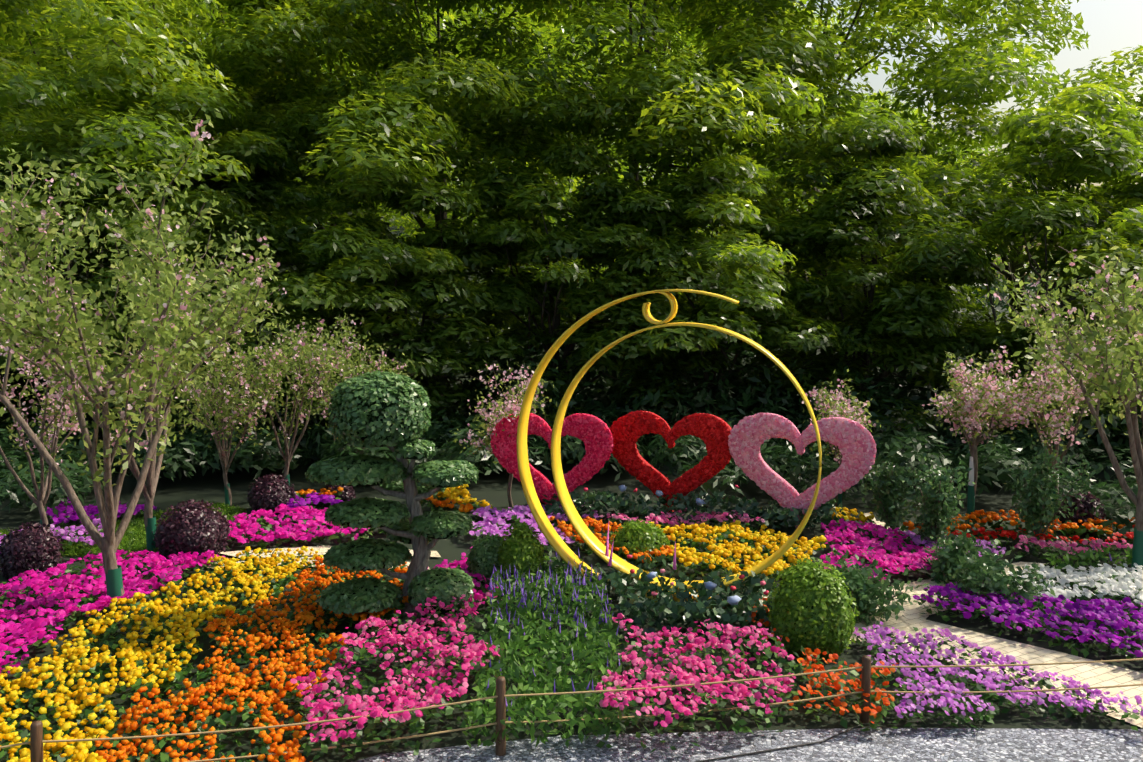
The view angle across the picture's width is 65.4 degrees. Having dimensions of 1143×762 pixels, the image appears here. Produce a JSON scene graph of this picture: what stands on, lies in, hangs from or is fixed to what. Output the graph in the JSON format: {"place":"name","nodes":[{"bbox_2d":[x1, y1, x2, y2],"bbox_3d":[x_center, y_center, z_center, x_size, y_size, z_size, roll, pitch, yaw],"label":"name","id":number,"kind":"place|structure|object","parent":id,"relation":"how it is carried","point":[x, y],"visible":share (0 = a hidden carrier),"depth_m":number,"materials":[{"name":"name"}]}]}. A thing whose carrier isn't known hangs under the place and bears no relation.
{"place":"outdoors","nodes":[
{"label":"outdoors","id":0,"kind":"place"},
{"bbox_2d":[0,500,246,556],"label":"lawn grass","id":1,"kind":"structure","parent":0,"point":[133,535],"depth_m":14.72,"materials":[{"name":"green plant"}]},
{"bbox_2d":[202,557,428,570],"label":"path","id":2,"kind":"structure","parent":0,"point":[309,560],"depth_m":13.30,"materials":[{"name":"stone"}]},
{"bbox_2d":[218,545,440,557],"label":"path","id":3,"kind":"structure","parent":0,"point":[322,550],"depth_m":13.85,"materials":[{"name":"stone"}]},
{"bbox_2d":[0,177,1142,761],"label":"ground","id":4,"kind":"structure","parent":0,"point":[490,487],"depth_m":10.94,"materials":[{"name":"soil"}]},
{"bbox_2d":[0,521,65,580],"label":"purple shrub","id":5,"kind":"object","parent":4,"relation":"on","point":[46,544],"depth_m":12.68,"materials":[{"name":"purple plant"}]},
{"bbox_2d":[30,720,42,761],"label":"fence post","id":6,"kind":"object","parent":4,"relation":"on","point":[36,740],"visible":1,"depth_m":7.13,"materials":[{"name":"brown wood"}]},
{"bbox_2d":[152,499,232,560],"bbox_3d":[-5.858,2.388,13.764,1.132,1.135,1.189,0,6,1],"label":"purple shrub","id":7,"kind":"object","parent":4,"relation":"on","point":[207,524],"depth_m":13.44,"materials":[{"name":"purple plant"}]},
{"bbox_2d":[247,474,296,514],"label":"purple shrub","id":8,"kind":"object","parent":4,"relation":"on","point":[283,488],"depth_m":16.18,"materials":[{"name":"purple plant"}]},
{"bbox_2d":[322,484,355,503],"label":"purple shrub","id":9,"kind":"object","parent":4,"relation":"on","point":[349,491],"depth_m":16.90,"materials":[{"name":"plant"}]},
{"bbox_2d":[305,370,478,625],"bbox_3d":[-2.176,1.449,11.073,2.101,3.174,1.458,0,6,1],"label":"topiary","id":10,"kind":"object","parent":4,"relation":"on","point":[396,516],"depth_m":10.64,"materials":[{"name":"green plant"}]},
{"bbox_2d":[323,378,467,614],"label":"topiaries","id":11,"kind":"object","parent":10,"relation":"attached to","point":[385,406],"visible":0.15,"depth_m":10.64,"materials":[{"name":"green plant"}]},
{"bbox_2d":[0,503,936,672],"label":"magenta flowers","id":12,"kind":"object","parent":4,"relation":"on","point":[30,627],"visible":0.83,"depth_m":12.58,"materials":[{"name":"pink plant"}]},
{"bbox_2d":[466,532,504,592],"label":"green shrub","id":13,"kind":"object","parent":4,"relation":"on","point":[486,550],"depth_m":12.08,"materials":[{"name":"green plant"}]},
{"bbox_2d":[495,676,505,755],"bbox_3d":[-0.638,3.030,7.986,0.095,0.760,0.123,0,6,1],"label":"fence post","id":14,"kind":"object","parent":4,"relation":"on","point":[500,749],"visible":0.75,"depth_m":7.95,"materials":[{"name":"brown wood"}]},
{"bbox_2d":[497,522,546,596],"bbox_3d":[-0.690,2.520,12.167,0.724,1.269,0.724,0,6,1],"label":"lime shrub","id":15,"kind":"object","parent":4,"relation":"on","point":[515,549],"depth_m":11.94,"materials":[{"name":"green plant"}]},
{"bbox_2d":[460,551,625,747],"bbox_3d":[-0.288,2.856,10.322,1.710,0.491,4.938,0,6,1],"label":"lavender foliage","id":16,"kind":"object","parent":4,"relation":"on","point":[586,647],"visible":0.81,"depth_m":9.33,"materials":[{"name":"green plant"}]},
{"bbox_2d":[486,547,619,720],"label":"lavender flowers","id":17,"kind":"object","parent":16,"relation":"on","point":[522,600],"visible":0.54,"depth_m":10.96,"materials":[{"name":"purple plant"}]},
{"bbox_2d":[529,413,611,485],"bbox_3d":[-0.342,1.489,16.091,2.162,1.817,0.220,1,6,8],"label":"heart edge","id":18,"kind":"object","parent":4,"relation":"on","point":[534,469],"visible":0.06,"depth_m":16.12,"materials":[{"name":"red"}]},
{"bbox_2d":[490,413,613,504],"bbox_3d":[-0.349,1.498,16.057,2.237,1.901,0.387,1,6,7],"label":"heart sculpture","id":19,"kind":"object","parent":18,"relation":"attached to","point":[593,433],"visible":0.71,"depth_m":15.86,"materials":[{"name":"pink plant"}]},
{"bbox_2d":[0,107,1142,614],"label":"cherry tree","id":20,"kind":"object","parent":4,"relation":"on","point":[1116,355],"depth_m":12.26,"materials":[{"name":"green plant"}]},
{"bbox_2d":[40,474,1142,612],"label":"tree trunk wraps","id":21,"kind":"object","parent":20,"relation":"attached to","point":[114,583],"visible":0.33,"depth_m":12.67,"materials":[{"name":"teal fabric"}]},
{"bbox_2d":[968,456,1058,485],"bbox_3d":[7.637,1.596,15.358,1.646,0.632,0.115,-1,6,-7],"label":"whitewashed tree","id":22,"kind":"object","parent":20,"relation":"attached to","point":[971,475],"visible":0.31,"depth_m":15.23,"materials":[{"name":"white paint"}]},
{"bbox_2d":[0,487,1142,761],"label":"bed foliage","id":23,"kind":"object","parent":4,"relation":"on","point":[370,731],"visible":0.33,"depth_m":9.41,"materials":[{"name":"green plant"}]},
{"bbox_2d":[0,484,873,761],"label":"yellow flowers","id":24,"kind":"object","parent":23,"relation":"on","point":[131,655],"visible":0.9,"depth_m":10.29,"materials":[{"name":"yellow plant"}]},
{"bbox_2d":[290,592,795,741],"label":"pink flowers","id":25,"kind":"object","parent":23,"relation":"on","point":[471,650],"visible":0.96,"depth_m":8.80,"materials":[{"name":"pink plant"}]},
{"bbox_2d":[0,500,1142,719],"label":"lavender flowers","id":26,"kind":"object","parent":23,"relation":"on","point":[882,630],"visible":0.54,"depth_m":9.41,"materials":[{"name":"purple plant"}]},
{"bbox_2d":[0,658,1142,761],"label":"fence ropes","id":27,"kind":"object","parent":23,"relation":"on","point":[276,726],"visible":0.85,"depth_m":8.08,"materials":[{"name":"beige fabric"}]},
{"bbox_2d":[46,490,1142,656],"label":"purple flowers","id":28,"kind":"object","parent":23,"relation":"on","point":[1093,611],"visible":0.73,"depth_m":10.92,"materials":[{"name":"purple plant"}]},
{"bbox_2d":[94,487,1134,761],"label":"orange flowers","id":29,"kind":"object","parent":23,"relation":"on","point":[282,623],"visible":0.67,"depth_m":9.29,"materials":[{"name":"orange plant"}]},
{"bbox_2d":[746,598,897,722],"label":"flowers","id":30,"kind":"object","parent":23,"relation":"on","point":[837,686],"visible":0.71,"depth_m":8.91,"materials":[{"name":"orange plant"}]},
{"bbox_2d":[599,508,1132,554],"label":"pink flowers","id":31,"kind":"object","parent":23,"relation":"on","point":[721,518],"visible":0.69,"depth_m":14.88,"materials":[{"name":"pink plant"}]},
{"bbox_2d":[947,525,1134,543],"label":"red flowers","id":32,"kind":"object","parent":23,"relation":"on","point":[1007,533],"visible":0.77,"depth_m":14.07,"materials":[{"name":"red plant"}]},
{"bbox_2d":[1008,563,1142,603],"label":"white flowers","id":33,"kind":"object","parent":23,"relation":"on","point":[1115,587],"visible":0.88,"depth_m":11.94,"materials":[{"name":"white plant"}]},
{"bbox_2d":[0,164,1142,533],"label":"understory shrubs","id":34,"kind":"object","parent":4,"relation":"on","point":[910,446],"visible":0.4,"depth_m":19.41,"materials":[{"name":"green plant"}]},
{"bbox_2d":[0,0,1142,443],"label":"forest trunks","id":35,"kind":"object","parent":4,"relation":"on","point":[1013,268],"visible":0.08,"depth_m":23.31,"materials":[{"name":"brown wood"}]},
{"bbox_2d":[8,0,1011,279],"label":"tree branches","id":36,"kind":"object","parent":35,"relation":"attached to","point":[452,16],"visible":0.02,"depth_m":32.36,"materials":[{"name":"green plant"}]},
{"bbox_2d":[610,519,669,564],"bbox_3d":[1.054,2.505,13.665,0.946,0.778,0.942,0,6,1],"label":"round bush","id":37,"kind":"object","parent":4,"relation":"on","point":[643,535],"depth_m":13.42,"materials":[{"name":"green plant"}]},
{"bbox_2d":[517,289,821,608],"bbox_3d":[1.225,0.865,11.729,3.996,4.129,0.440,2,7,16],"label":"ring sculpture","id":38,"kind":"object","parent":4,"relation":"on","point":[563,550],"visible":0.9,"depth_m":11.98,"materials":[{"name":"gold metal"}]},
{"bbox_2d":[542,490,846,646],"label":"rose bushes","id":39,"kind":"object","parent":4,"relation":"on","point":[682,611],"visible":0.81,"depth_m":11.56,"materials":[{"name":"green plant"}]},
{"bbox_2d":[605,523,675,569],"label":"foxglove spikes","id":40,"kind":"object","parent":39,"relation":"on","point":[611,553],"visible":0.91,"depth_m":11.53,"materials":[{"name":"pink plant"}]},
{"bbox_2d":[618,484,740,605],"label":"white flowers","id":41,"kind":"object","parent":39,"relation":"on","point":[731,600],"visible":1,"depth_m":11.35,"materials":[{"name":"plant"}]},
{"bbox_2d":[583,485,809,595],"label":"blue flowers","id":42,"kind":"object","parent":39,"relation":"on","point":[733,588],"visible":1,"depth_m":10.95,"materials":[{"name":"plant"}]},
{"bbox_2d":[751,413,874,493],"bbox_3d":[3.928,1.538,15.265,2.410,1.904,0.220,3,7,23],"label":"heart edge","id":43,"kind":"object","parent":4,"relation":"on","point":[778,475],"visible":0.06,"depth_m":15.40,"materials":[{"name":"pink"}]},
{"bbox_2d":[728,412,876,528],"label":"carnations","id":44,"kind":"object","parent":43,"relation":"attached to","point":[857,458],"visible":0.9,"depth_m":15.07,"materials":[{"name":"pink plant"}]},
{"bbox_2d":[860,655,870,722],"bbox_3d":[2.842,2.993,8.585,0.096,0.701,0.094,0,6,1],"label":"fence post","id":45,"kind":"object","parent":4,"relation":"on","point":[865,680],"visible":0.65,"depth_m":8.55,"materials":[{"name":"brown wood"}]},
{"bbox_2d":[822,437,1101,631],"bbox_3d":[5.663,2.066,12.936,5.038,1.949,4.965,0,6,1],"label":"upright shrub","id":46,"kind":"object","parent":4,"relation":"on","point":[969,570],"depth_m":13.67,"materials":[{"name":"green plant"}]},
{"bbox_2d":[884,562,1046,602],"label":"pathway","id":47,"kind":"structure","parent":4,"relation":"on","point":[920,590],"depth_m":12.44,"materials":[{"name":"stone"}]},
{"bbox_2d":[885,577,1047,630],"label":"pathway","id":48,"kind":"structure","parent":4,"relation":"on","point":[912,617],"depth_m":11.41,"materials":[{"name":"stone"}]},
{"bbox_2d":[1056,491,1106,535],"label":"purple shrub","id":49,"kind":"object","parent":4,"relation":"on","point":[1086,505],"depth_m":14.82,"materials":[{"name":"purple plant"}]},
{"bbox_2d":[1043,546,1132,573],"bbox_3d":[8.426,2.585,13.032,3.233,0.406,0.941,0,6,1],"label":"salvia foliage","id":50,"kind":"object","parent":4,"relation":"on","point":[1088,555],"visible":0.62,"depth_m":12.82,"materials":[{"name":"green plant"}]},
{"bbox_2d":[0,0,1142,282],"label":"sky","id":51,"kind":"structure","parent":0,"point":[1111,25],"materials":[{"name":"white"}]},
{"bbox_2d":[623,411,731,481],"bbox_3d":[1.820,1.478,16.204,2.250,1.814,0.776,0,6,1],"label":"heart frame","id":52,"kind":"object","parent":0,"point":[648,464],"visible":0.04,"depth_m":16.30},
{"bbox_2d":[610,410,731,512],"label":"heart carnations","id":53,"kind":"object","parent":52,"relation":"attached to","point":[712,432],"visible":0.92,"depth_m":16.00,"materials":[{"name":"red plant"}]},
{"bbox_2d":[353,728,1142,761],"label":"gravel","id":54,"kind":"structure","parent":0,"point":[978,745],"depth_m":8.12,"materials":[{"name":"grey gravel"}]},
{"bbox_2d":[694,723,863,761],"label":"curb","id":55,"kind":"structure","parent":54,"relation":"on","point":[826,739],"depth_m":8.06,"materials":[{"name":"black stone"}]},
{"bbox_2d":[765,557,859,663],"bbox_3d":[2.769,2.704,10.297,1.045,1.335,1.046,0,6,1],"label":"lime shrub","id":56,"kind":"object","parent":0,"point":[808,582],"depth_m":9.97,"materials":[{"name":"green plant"}]},
{"bbox_2d":[863,513,900,528],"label":"path","id":57,"kind":"structure","parent":0,"point":[874,519],"depth_m":15.80,"materials":[{"name":"stone"}]},
{"bbox_2d":[873,521,907,538],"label":"path","id":58,"kind":"structure","parent":0,"point":[877,522],"depth_m":15.49,"materials":[{"name":"stone"}]},
{"bbox_2d":[757,591,1142,689],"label":"path","id":59,"kind":"structure","parent":0,"point":[1100,670],"depth_m":10.10,"materials":[{"name":"stone"}]},
{"bbox_2d":[850,604,1142,726],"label":"path","id":60,"kind":"structure","parent":0,"point":[900,624],"depth_m":9.57,"materials":[{"name":"stone"}]}
]}

